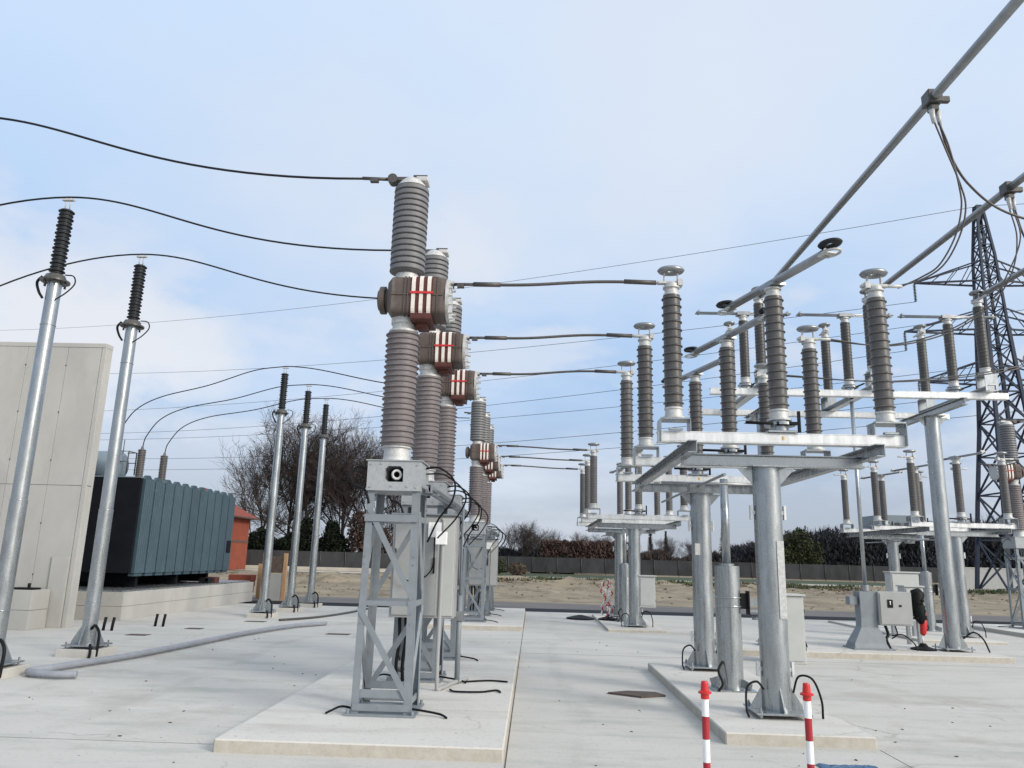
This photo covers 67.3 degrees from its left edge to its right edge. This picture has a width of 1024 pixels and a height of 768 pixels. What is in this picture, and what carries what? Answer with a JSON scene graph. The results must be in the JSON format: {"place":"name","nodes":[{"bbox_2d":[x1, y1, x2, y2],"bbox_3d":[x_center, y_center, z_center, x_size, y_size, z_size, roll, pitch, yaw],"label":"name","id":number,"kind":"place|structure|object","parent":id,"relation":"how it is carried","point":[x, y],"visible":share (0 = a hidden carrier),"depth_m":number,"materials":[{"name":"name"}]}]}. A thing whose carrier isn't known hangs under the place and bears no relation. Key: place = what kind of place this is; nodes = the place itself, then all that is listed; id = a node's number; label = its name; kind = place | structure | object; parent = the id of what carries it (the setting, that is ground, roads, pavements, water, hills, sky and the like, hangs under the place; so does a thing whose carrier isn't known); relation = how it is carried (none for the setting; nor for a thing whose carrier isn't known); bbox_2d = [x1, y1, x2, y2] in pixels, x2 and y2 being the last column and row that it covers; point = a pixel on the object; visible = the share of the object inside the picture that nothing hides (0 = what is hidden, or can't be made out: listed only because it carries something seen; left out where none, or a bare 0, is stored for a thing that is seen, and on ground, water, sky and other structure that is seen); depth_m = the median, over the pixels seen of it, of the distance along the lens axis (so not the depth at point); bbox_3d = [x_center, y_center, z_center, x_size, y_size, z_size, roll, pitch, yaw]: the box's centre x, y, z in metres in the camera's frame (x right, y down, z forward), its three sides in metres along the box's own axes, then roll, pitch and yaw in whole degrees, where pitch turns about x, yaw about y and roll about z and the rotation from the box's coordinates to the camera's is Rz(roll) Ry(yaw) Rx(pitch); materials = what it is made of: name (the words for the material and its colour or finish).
{"place":"outdoors","nodes":[
{"label":"outdoors","id":0,"kind":"place"},
{"bbox_2d":[0,342,113,627],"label":"fire wall","id":1,"kind":"structure","parent":0,"point":[59,503],"depth_m":17.36,"materials":[{"name":"concrete"}]},
{"bbox_2d":[0,603,1023,767],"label":"yard","id":2,"kind":"structure","parent":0,"point":[226,685],"depth_m":9.62,"materials":[{"name":"concrete"}]},
{"bbox_2d":[7,583,50,629],"bbox_3d":[-11.286,4.668,16.283,2.600,0.930,0.620,1,-13,2],"label":"concrete block","id":3,"kind":"object","parent":2,"relation":"on","point":[29,607],"depth_m":16.01,"materials":[{"name":"grey concrete"}]},
{"bbox_2d":[0,198,75,678],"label":"insulator post","id":4,"kind":"object","parent":2,"relation":"on","point":[55,280],"visible":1,"depth_m":10.90,"materials":[{"name":"metal"}]},
{"bbox_2d":[55,255,149,657],"bbox_3d":[-6.794,1.016,13.187,0.671,6.930,0.682,1,-13,2],"label":"insulator post","id":5,"kind":"object","parent":2,"relation":"on","point":[87,641],"visible":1,"depth_m":12.94,"materials":[{"name":"silver rubber"}]},
{"bbox_2d":[74,580,253,620],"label":"transformer plinth","id":6,"kind":"structure","parent":2,"relation":"on","point":[139,600],"depth_m":20.84,"materials":[{"name":"concrete"}]},
{"bbox_2d":[79,440,235,585],"bbox_3d":[-11.793,3.921,23.372,4.312,4.100,6.520,1,-13,2],"label":"power transformer","id":7,"kind":"object","parent":6,"relation":"on","point":[163,530],"visible":0.65,"depth_m":21.73,"materials":[{"name":"paint"}]},
{"bbox_2d":[24,621,326,677],"bbox_3d":[-5.527,4.818,14.427,0.816,0.108,9.005,0,-13,8],"label":"conduit","id":8,"kind":"object","parent":2,"relation":"on","point":[46,671],"visible":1,"depth_m":11.99,"materials":[{"name":"grey plastic"}]},
{"bbox_2d":[246,367,292,618],"bbox_3d":[-6.574,2.866,21.306,0.671,6.930,0.682,1,-13,2],"label":"insulator post","id":9,"kind":"object","parent":2,"relation":"on","point":[263,608],"visible":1,"depth_m":21.08,"materials":[{"name":"silver rubber"}]},
{"bbox_2d":[275,385,315,611],"bbox_3d":[-6.513,3.388,23.596,0.671,6.930,0.682,1,-13,2],"label":"insulator post","id":10,"kind":"object","parent":2,"relation":"on","point":[290,603],"visible":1,"depth_m":23.38,"materials":[{"name":"silver rubber"}]},
{"bbox_2d":[299,399,332,607],"bbox_3d":[-6.456,3.866,25.692,0.671,6.930,0.682,1,-13,2],"label":"insulator post","id":11,"kind":"object","parent":2,"relation":"on","point":[311,599],"visible":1,"depth_m":25.48,"materials":[{"name":"silver metal"}]},
{"bbox_2d":[213,645,518,761],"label":"foundation slab","id":12,"kind":"structure","parent":2,"relation":"on","point":[473,727],"depth_m":7.44,"materials":[{"name":"concrete"}]},
{"bbox_2d":[325,173,472,718],"bbox_3d":[-1.130,0.458,8.830,1.566,6.140,0.877,1,-13,2],"label":"circuit breaker","id":13,"kind":"object","parent":12,"relation":"on","point":[411,299],"visible":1,"depth_m":8.61,"materials":[{"name":"grey paint"}]},
{"bbox_2d":[0,117,361,179],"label":"conductor","id":14,"kind":"object","parent":13,"relation":"attached to","point":[195,165],"visible":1,"depth_m":9.51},
{"bbox_2d":[473,279,655,286],"bbox_3d":[0.634,-1.200,9.159,2.185,0.180,0.090,2,-13,-3],"label":"link cable","id":15,"kind":"object","parent":13,"relation":"attached to","point":[500,284],"visible":1,"depth_m":9.14,"materials":[{"name":"metal"}]},
{"bbox_2d":[379,248,484,683],"bbox_3d":[-1.071,0.958,11.023,1.566,6.140,0.877,1,-13,2],"label":"circuit breaker","id":16,"kind":"object","parent":12,"relation":"on","point":[444,354],"visible":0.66,"depth_m":10.96,"materials":[{"name":"grey ceramic"}]},
{"bbox_2d":[0,196,390,250],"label":"conductor","id":17,"kind":"object","parent":16,"relation":"attached to","point":[2,204],"visible":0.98,"depth_m":11.71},
{"bbox_2d":[389,513,461,680],"bbox_3d":[-1.144,2.805,9.899,0.880,2.224,0.599,1,-13,2],"label":"control cabinet","id":18,"kind":"object","parent":16,"relation":"attached to","point":[431,574],"visible":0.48,"depth_m":9.82,"materials":[{"name":"metal"}]},
{"bbox_2d":[485,333,632,339],"bbox_3d":[0.693,-0.701,11.352,2.185,0.180,0.090,2,-13,-3],"label":"link cable","id":19,"kind":"object","parent":16,"relation":"attached to","point":[555,336],"visible":1,"depth_m":11.34,"materials":[{"name":"metal"}]},
{"bbox_2d":[435,520,468,690],"bbox_3d":[-0.777,2.828,9.949,0.160,2.066,0.971,-3,-14,19],"label":"conduit riser","id":20,"kind":"object","parent":12,"relation":"on","point":[441,540],"visible":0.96,"depth_m":9.57,"materials":[{"name":"paint"}]},
{"bbox_2d":[421,298,492,660],"bbox_3d":[-1.011,1.458,13.216,1.566,6.140,0.877,1,-13,2],"label":"circuit breaker","id":21,"kind":"object","parent":12,"relation":"on","point":[459,387],"visible":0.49,"depth_m":13.16,"materials":[{"name":"grey paint"}]},
{"bbox_2d":[0,254,376,298],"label":"conductor","id":22,"kind":"object","parent":21,"relation":"attached to","point":[196,262],"visible":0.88,"depth_m":13.94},
{"bbox_2d":[424,484,470,517],"bbox_3d":[-0.834,1.682,10.720,0.165,0.105,4.900,1,-13,2],"label":"drive linkage","id":23,"kind":"object","parent":21,"relation":"attached to","point":[439,495],"visible":0.81,"depth_m":9.45,"materials":[{"name":"grey paint"}]},
{"bbox_2d":[493,369,615,375],"bbox_3d":[0.752,-0.201,13.545,2.185,0.180,0.090,2,-13,-3],"label":"link cable","id":24,"kind":"object","parent":21,"relation":"attached to","point":[552,372],"visible":1,"depth_m":13.54,"materials":[{"name":"metal"}]},
{"bbox_2d":[454,504,468,683],"bbox_3d":[-0.674,2.743,10.166,0.225,2.300,0.100,1,-13,2],"label":"conduit riser","id":25,"kind":"object","parent":12,"relation":"on","point":[459,618],"visible":0.81,"depth_m":10.05,"materials":[{"name":"grey paint"}]},
{"bbox_2d":[427,608,524,630],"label":"foundation slab","id":26,"kind":"structure","parent":2,"relation":"on","point":[510,619],"depth_m":19.36,"materials":[{"name":"concrete"}]},
{"bbox_2d":[450,397,506,622],"bbox_3d":[-0.820,3.236,20.498,1.519,5.907,0.851,1,-13,2],"label":"circuit breaker","id":27,"kind":"object","parent":26,"relation":"on","point":[478,452],"visible":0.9,"depth_m":20.37,"materials":[{"name":"grey paint"}]},
{"bbox_2d":[464,412,508,615],"bbox_3d":[-0.761,3.736,22.691,1.519,5.907,0.851,1,-13,2],"label":"circuit breaker","id":28,"kind":"object","parent":26,"relation":"on","point":[490,468],"visible":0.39,"depth_m":22.63,"materials":[{"name":"grey paint"}]},
{"bbox_2d":[467,538,499,615],"bbox_3d":[-0.827,5.475,21.614,0.880,2.224,0.599,1,-13,2],"label":"control cabinet","id":29,"kind":"object","parent":28,"relation":"attached to","point":[491,567],"visible":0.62,"depth_m":21.54,"materials":[{"name":"metal"}]},
{"bbox_2d":[470,424,510,610],"bbox_3d":[-0.703,4.225,24.836,1.519,5.907,0.851,1,-13,2],"label":"circuit breaker","id":30,"kind":"object","parent":26,"relation":"on","point":[495,476],"visible":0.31,"depth_m":24.79,"materials":[{"name":"grey paint"}]},
{"bbox_2d":[592,614,666,632],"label":"foundation slab","id":31,"kind":"structure","parent":2,"relation":"on","point":[611,626],"depth_m":19.72,"materials":[{"name":"concrete"}]},
{"bbox_2d":[615,522,628,621],"bbox_3d":[3.382,5.334,21.867,0.890,2.740,0.526,1,-13,2],"label":"drive post","id":32,"kind":"object","parent":31,"relation":"on","point":[623,578],"visible":0.83,"depth_m":21.67,"materials":[{"name":"metal"}]},
{"bbox_2d":[585,519,680,627],"bbox_3d":[3.361,5.420,22.221,2.190,2.728,5.100,1,-13,2],"label":"support frame","id":33,"kind":"object","parent":31,"relation":"on","point":[634,532],"visible":0.84,"depth_m":20.45,"materials":[{"name":"metal"}]},
{"bbox_2d":[577,463,660,525],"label":"disconnector","id":34,"kind":"object","parent":33,"relation":"on","point":[620,496],"visible":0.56,"depth_m":24.89,"materials":[{"name":"metal"}]},
{"bbox_2d":[581,454,675,523],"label":"disconnector","id":35,"kind":"object","parent":33,"relation":"on","point":[628,501],"visible":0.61,"depth_m":22.63,"materials":[{"name":"metal"}]},
{"bbox_2d":[586,443,690,520],"bbox_3d":[3.389,2.615,20.602,2.608,2.026,1.662,-7,-15,33],"label":"disconnector","id":36,"kind":"object","parent":33,"relation":"on","point":[638,510],"visible":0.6,"depth_m":20.39,"materials":[{"name":"metal"}]},
{"bbox_2d":[638,575,656,607],"bbox_3d":[3.531,5.433,20.151,0.480,0.815,0.310,1,-13,2],"label":"cabinet","id":37,"kind":"object","parent":33,"relation":"attached to","point":[647,584],"visible":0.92,"depth_m":20.02,"materials":[{"name":"metal"}]},
{"bbox_2d":[608,690,665,697],"bbox_3d":[1.623,4.058,10.062,0.643,0.022,0.431,7,-14,-23],"label":"cover plate","id":38,"kind":"object","parent":2,"relation":"on","point":[643,694],"visible":1,"depth_m":10.01,"materials":[{"name":"grey metal"}]},
{"bbox_2d":[698,681,711,767],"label":"barrier post","id":39,"kind":"object","parent":2,"relation":"on","point":[704,692],"visible":1,"depth_m":4.62,"materials":[{"name":"white plastic"}]},
{"bbox_2d":[648,663,876,749],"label":"foundation slab","id":40,"kind":"structure","parent":2,"relation":"on","point":[731,722],"depth_m":8.07,"materials":[{"name":"concrete"}]},
{"bbox_2d":[708,479,757,692],"bbox_3d":[3.071,2.653,10.329,0.890,2.740,0.526,1,-13,2],"label":"drive post","id":41,"kind":"object","parent":40,"relation":"on","point":[731,601],"visible":0.96,"depth_m":10.14,"materials":[{"name":"metal"}]},
{"bbox_2d":[631,440,885,719],"bbox_3d":[3.051,2.620,10.637,2.190,2.940,5.100,1,-13,2],"label":"support frame","id":42,"kind":"object","parent":40,"relation":"on","point":[768,477],"visible":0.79,"depth_m":8.90,"materials":[{"name":"metal"}]},
{"bbox_2d":[615,353,774,482],"bbox_3d":[3.199,0.661,13.357,2.608,2.116,1.661,-7,-15,33],"label":"disconnector","id":43,"kind":"object","parent":42,"relation":"on","point":[627,421],"visible":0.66,"depth_m":13.28,"materials":[{"name":"ceramic"}]},
{"bbox_2d":[632,307,830,469],"bbox_3d":[3.140,0.162,11.164,2.608,2.116,1.661,-7,-15,33],"label":"disconnector","id":44,"kind":"object","parent":42,"relation":"on","point":[811,391],"visible":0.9,"depth_m":11.09,"materials":[{"name":"ceramic"}]},
{"bbox_2d":[656,237,908,448],"bbox_3d":[3.080,-0.338,8.971,2.608,2.116,1.661,-7,-15,33],"label":"disconnector","id":45,"kind":"object","parent":42,"relation":"on","point":[779,423],"visible":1,"depth_m":8.82,"materials":[{"name":"ceramic"}]},
{"bbox_2d":[786,593,806,664],"bbox_3d":[4.977,4.433,13.978,0.620,1.205,0.460,1,-13,2],"label":"cabinet","id":46,"kind":"object","parent":42,"relation":"attached to","point":[796,632],"visible":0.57,"depth_m":13.78,"materials":[{"name":"metal"}]},
{"bbox_2d":[800,683,814,767],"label":"barrier post","id":47,"kind":"object","parent":2,"relation":"on","point":[806,693],"visible":1,"depth_m":4.65,"materials":[{"name":"white plastic"}]},
{"bbox_2d":[714,639,1015,663],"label":"foundation slab","id":48,"kind":"structure","parent":2,"relation":"on","point":[904,652],"depth_m":14.75,"materials":[{"name":"concrete"}]},
{"bbox_2d":[688,387,1008,652],"bbox_3d":[6.983,2.879,16.186,5.950,5.095,2.700,1,-13,2],"label":"support frame","id":49,"kind":"object","parent":48,"relation":"on","point":[932,420],"visible":0.62,"depth_m":15.87,"materials":[{"name":"metal"}]},
{"bbox_2d":[695,286,790,408],"bbox_3d":[5.153,-0.694,17.050,1.796,2.156,2.505,-8,-16,36],"label":"disconnector","id":50,"kind":"object","parent":49,"relation":"on","point":[760,350],"visible":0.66,"depth_m":16.88,"materials":[{"name":"metal"}]},
{"bbox_2d":[759,0,1023,297],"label":"busbar tube","id":51,"kind":"object","parent":50,"relation":"attached to","point":[932,100],"visible":0.98,"depth_m":9.14,"materials":[{"name":"metal"}]},
{"bbox_2d":[898,122,966,288],"bbox_3d":[4.922,-2.107,9.126,0.780,1.922,0.326,-9,-17,40],"label":"dropper cable","id":52,"kind":"object","parent":51,"relation":"hanging from","point":[952,162],"visible":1,"depth_m":9.01,"materials":[{"name":"metal"}]},
{"bbox_2d":[939,125,1023,219],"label":"dropper cable","id":53,"kind":"object","parent":51,"relation":"hanging from","point":[979,194],"visible":0.98,"depth_m":9.18,"materials":[{"name":"metal"}]},
{"bbox_2d":[796,290,892,410],"bbox_3d":[7.401,-0.651,16.980,1.796,2.156,2.505,10,-15,-32],"label":"disconnector","id":54,"kind":"object","parent":49,"relation":"on","point":[829,404],"visible":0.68,"depth_m":17.07,"materials":[{"name":"metal"}]},
{"bbox_2d":[865,172,1023,297],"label":"busbar tube","id":55,"kind":"object","parent":54,"relation":"attached to","point":[1008,190],"visible":0.95,"depth_m":12.09,"materials":[{"name":"metal"}]},
{"bbox_2d":[828,208,1020,346],"bbox_3d":[6.049,-1.543,11.378,2.781,2.025,0.256,-1,-13,10],"label":"dropper cable","id":56,"kind":"object","parent":55,"relation":"hanging from","point":[912,341],"visible":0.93,"depth_m":11.23,"materials":[{"name":"metal"}]},
{"bbox_2d":[897,289,998,412],"bbox_3d":[9.650,-0.608,16.909,1.796,2.156,2.505,10,-15,-32],"label":"disconnector","id":57,"kind":"object","parent":49,"relation":"on","point":[987,383],"visible":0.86,"depth_m":16.79,"materials":[{"name":"metal"}]},
{"bbox_2d":[975,268,1023,298],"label":"busbar tube","id":58,"kind":"object","parent":57,"relation":"attached to","point":[1014,276],"visible":0.82,"depth_m":15.16,"materials":[{"name":"metal"}]},
{"bbox_2d":[786,356,1023,381],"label":"dropper cable","id":59,"kind":"object","parent":58,"relation":"hanging from","point":[913,380],"visible":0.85,"depth_m":13.40,"materials":[{"name":"metal"}]},
{"bbox_2d":[843,398,918,650],"bbox_3d":[7.514,2.826,16.127,1.254,5.200,0.612,1,-13,2],"label":"drive box","id":60,"kind":"object","parent":48,"relation":"on","point":[875,609],"visible":0.98,"depth_m":15.54,"materials":[{"name":"grey paint"}]},
{"bbox_2d":[910,588,936,650],"bbox_3d":[8.357,4.797,15.712,0.480,1.218,0.480,1,-13,2],"label":"chain post","id":61,"kind":"object","parent":48,"relation":"on","point":[918,608],"visible":0.89,"depth_m":15.62,"materials":[{"name":"black plastic"}]},
{"bbox_2d":[828,620,1008,644],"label":"foundation slab","id":62,"kind":"structure","parent":2,"relation":"on","point":[932,637],"depth_m":19.41,"materials":[{"name":"concrete"}]},
{"bbox_2d":[891,621,916,635],"bbox_3d":[9.920,6.142,19.467,0.600,0.438,0.100,1,-13,2],"label":"box stand","id":63,"kind":"object","parent":62,"relation":"on","point":[893,631],"visible":0.46,"depth_m":19.41,"materials":[{"name":"metal"}]},
{"bbox_2d":[883,571,919,591],"bbox_3d":[9.938,5.349,19.535,0.760,1.135,0.410,1,-13,2],"label":"cabinet","id":64,"kind":"object","parent":63,"relation":"on","point":[893,579],"visible":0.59,"depth_m":19.45,"materials":[{"name":"metal"}]},
{"bbox_2d":[849,526,1011,637],"bbox_3d":[11.660,5.535,21.765,2.190,2.728,5.100,1,-13,2],"label":"support frame","id":65,"kind":"object","parent":62,"relation":"on","point":[893,542],"visible":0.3,"depth_m":20.05,"materials":[{"name":"metal"}]},
{"bbox_2d":[833,469,930,533],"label":"disconnector","id":66,"kind":"object","parent":65,"relation":"on","point":[882,496],"visible":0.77,"depth_m":24.66,"materials":[{"name":"metal"}]},
{"bbox_2d":[863,460,970,530],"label":"disconnector","id":67,"kind":"object","parent":65,"relation":"on","point":[875,495],"visible":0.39,"depth_m":22.45,"materials":[{"name":"metal"}]},
{"bbox_2d":[897,449,1018,528],"bbox_3d":[11.814,2.777,20.337,2.608,2.026,1.662,-7,-15,33],"label":"disconnector","id":68,"kind":"object","parent":65,"relation":"on","point":[961,518],"visible":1,"depth_m":20.22,"materials":[{"name":"metal"}]},
{"bbox_2d":[918,535,942,631],"bbox_3d":[11.701,5.450,21.411,0.890,2.740,0.526,1,-13,2],"label":"drive post","id":69,"kind":"object","parent":62,"relation":"on","point":[930,589],"visible":0.63,"depth_m":21.23,"materials":[{"name":"metal"}]},
{"bbox_2d":[971,624,1023,636],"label":"foundation slab","id":70,"kind":"structure","parent":2,"relation":"on","point":[1006,630],"depth_m":22.03,"materials":[{"name":"concrete"}]},
{"bbox_2d":[979,419,1023,628],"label":"circuit breaker","id":71,"kind":"object","parent":70,"relation":"on","point":[1015,474],"visible":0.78,"depth_m":22.87,"materials":[{"name":"grey paint"}]},
{"bbox_2d":[0,0,1023,557],"label":"sky","id":72,"kind":"structure","parent":0,"point":[549,137],"materials":[{"name":"blue"}]},
{"bbox_2d":[234,569,995,589],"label":"gravel path","id":73,"kind":"structure","parent":0,"point":[526,576],"depth_m":75.66,"materials":[{"name":"beige gravel"}]},
{"bbox_2d":[245,549,390,571],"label":"boundary wall","id":74,"kind":"structure","parent":73,"relation":"on","point":[339,561],"depth_m":79.69,"materials":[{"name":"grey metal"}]},
{"bbox_2d":[208,570,1023,616],"bbox_3d":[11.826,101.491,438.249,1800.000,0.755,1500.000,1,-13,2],"label":"ground","id":75,"kind":"structure","parent":0,"point":[679,594],"depth_m":44.41,"materials":[{"name":"beige soil"}]},
{"bbox_2d":[198,488,259,569],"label":"orange house","id":76,"kind":"structure","parent":75,"relation":"on","point":[240,535],"depth_m":74.97,"materials":[{"name":"paint"}]},
{"bbox_2d":[247,527,277,549],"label":"evergreen shrub","id":77,"kind":"object","parent":75,"relation":"on","point":[256,539],"visible":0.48,"depth_m":88.35,"materials":[{"name":"green plant"}]},
{"bbox_2d":[219,435,331,547],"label":"bare tree","id":78,"kind":"object","parent":75,"relation":"on","point":[283,473],"visible":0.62,"depth_m":91.22,"materials":[{"name":"brown plant"}]},
{"bbox_2d":[242,421,344,533],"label":"bare tree","id":79,"kind":"object","parent":75,"relation":"on","point":[287,473],"visible":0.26,"depth_m":93.18,"materials":[{"name":"brown plant"}]},
{"bbox_2d":[273,517,313,550],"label":"evergreen shrub","id":80,"kind":"object","parent":75,"relation":"on","point":[305,539],"visible":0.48,"depth_m":88.44,"materials":[{"name":"green plant"}]},
{"bbox_2d":[208,400,379,543],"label":"bare tree","id":81,"kind":"object","parent":75,"relation":"on","point":[297,436],"visible":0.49,"depth_m":92.00,"materials":[{"name":"brown plant"}]},
{"bbox_2d":[226,415,383,535],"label":"bare tree","id":82,"kind":"object","parent":75,"relation":"on","point":[328,505],"visible":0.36,"depth_m":94.46,"materials":[{"name":"brown plant"}]},
{"bbox_2d":[310,518,350,551],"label":"evergreen shrub","id":83,"kind":"object","parent":75,"relation":"on","point":[334,539],"visible":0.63,"depth_m":88.09,"materials":[{"name":"green plant"}]},
{"bbox_2d":[294,430,412,551],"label":"bare tree","id":84,"kind":"object","parent":75,"relation":"on","point":[350,503],"visible":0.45,"depth_m":90.39,"materials":[{"name":"brown plant"}]},
{"bbox_2d":[345,506,392,552],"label":"evergreen shrub","id":85,"kind":"object","parent":75,"relation":"on","point":[356,536],"visible":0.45,"depth_m":87.74,"materials":[{"name":"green plant"}]},
{"bbox_2d":[508,520,548,556],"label":"bare tree","id":86,"kind":"object","parent":75,"relation":"on","point":[529,544],"visible":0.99,"depth_m":109.43,"materials":[{"name":"brown plant"}]},
{"bbox_2d":[539,539,628,558],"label":"russet hedge","id":87,"kind":"object","parent":75,"relation":"on","point":[556,548],"visible":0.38,"depth_m":101.85,"materials":[{"name":"brown plant"}]},
{"bbox_2d":[219,569,1017,613],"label":"soil clods","id":88,"kind":"object","parent":75,"relation":"on","point":[525,581],"visible":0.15,"depth_m":54.36,"materials":[{"name":"brown soil"}]},
{"bbox_2d":[242,600,1021,624],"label":"edge strip","id":89,"kind":"object","parent":75,"relation":"on","point":[644,613],"visible":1,"depth_m":26.77,"materials":[{"name":"grey concrete"}]},
{"bbox_2d":[598,548,755,575],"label":"thicket","id":90,"kind":"object","parent":75,"relation":"on","point":[657,554],"visible":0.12,"depth_m":109.59,"materials":[{"name":"plant"}]},
{"bbox_2d":[462,556,938,582],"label":"netting fence","id":91,"kind":"object","parent":75,"relation":"on","point":[605,566],"visible":0.42,"depth_m":94.76,"materials":[{"name":"grey metal"}]},
{"bbox_2d":[498,573,938,585],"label":"grass","id":92,"kind":"structure","parent":75,"relation":"on","point":[690,579],"depth_m":85.25,"materials":[{"name":"green plant"}]},
{"bbox_2d":[467,575,1017,594],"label":"weeds","id":93,"kind":"object","parent":75,"relation":"on","point":[978,591],"visible":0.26,"depth_m":59.61,"materials":[{"name":"green plant"}]},
{"bbox_2d":[783,525,824,564],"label":"shrub","id":94,"kind":"object","parent":75,"relation":"on","point":[794,555],"visible":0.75,"depth_m":104.11,"materials":[{"name":"green plant"}]},
{"bbox_2d":[715,514,1022,580],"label":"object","id":95,"kind":"object","parent":75,"relation":"on","point":[839,549],"visible":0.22,"depth_m":108.99,"materials":[{"name":"green plant"}]},
{"bbox_2d":[862,515,974,560],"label":"grey building","id":96,"kind":"structure","parent":75,"relation":"on","point":[901,519],"depth_m":155.89,"materials":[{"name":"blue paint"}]},
{"bbox_2d":[903,205,1023,591],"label":"pylon","id":97,"kind":"object","parent":75,"relation":"on","point":[978,234],"visible":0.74,"depth_m":64.85,"materials":[{"name":"metal"}]},
{"bbox_2d":[26,207,972,329],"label":"overhead line","id":98,"kind":"object","parent":97,"relation":"attached to","point":[577,271],"visible":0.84,"depth_m":84.01,"materials":[{"name":"grey metal"}]},
{"bbox_2d":[252,595,1020,621],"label":"road","id":99,"kind":"structure","parent":0,"point":[656,609],"depth_m":29.36,"materials":[{"name":"grey asphalt"}]},
{"bbox_2d":[228,564,262,598],"bbox_3d":[-10.274,7.558,29.541,1.300,1.300,0.600,1,-13,2],"label":"brick stack","id":100,"kind":"object","parent":99,"relation":"on","point":[246,577],"visible":0.34,"depth_m":29.38,"materials":[{"name":"orange paint"}]},
{"bbox_2d":[259,553,288,600],"bbox_3d":[-8.873,7.180,28.665,0.920,1.720,0.100,1,-13,2],"label":"timber frame","id":101,"kind":"object","parent":99,"relation":"on","point":[277,587],"visible":0.51,"depth_m":28.62,"materials":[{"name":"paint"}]},
{"bbox_2d":[965,567,1023,589],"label":"boundary wall","id":102,"kind":"structure","parent":0,"point":[995,582],"depth_m":74.48,"materials":[{"name":"paint"}]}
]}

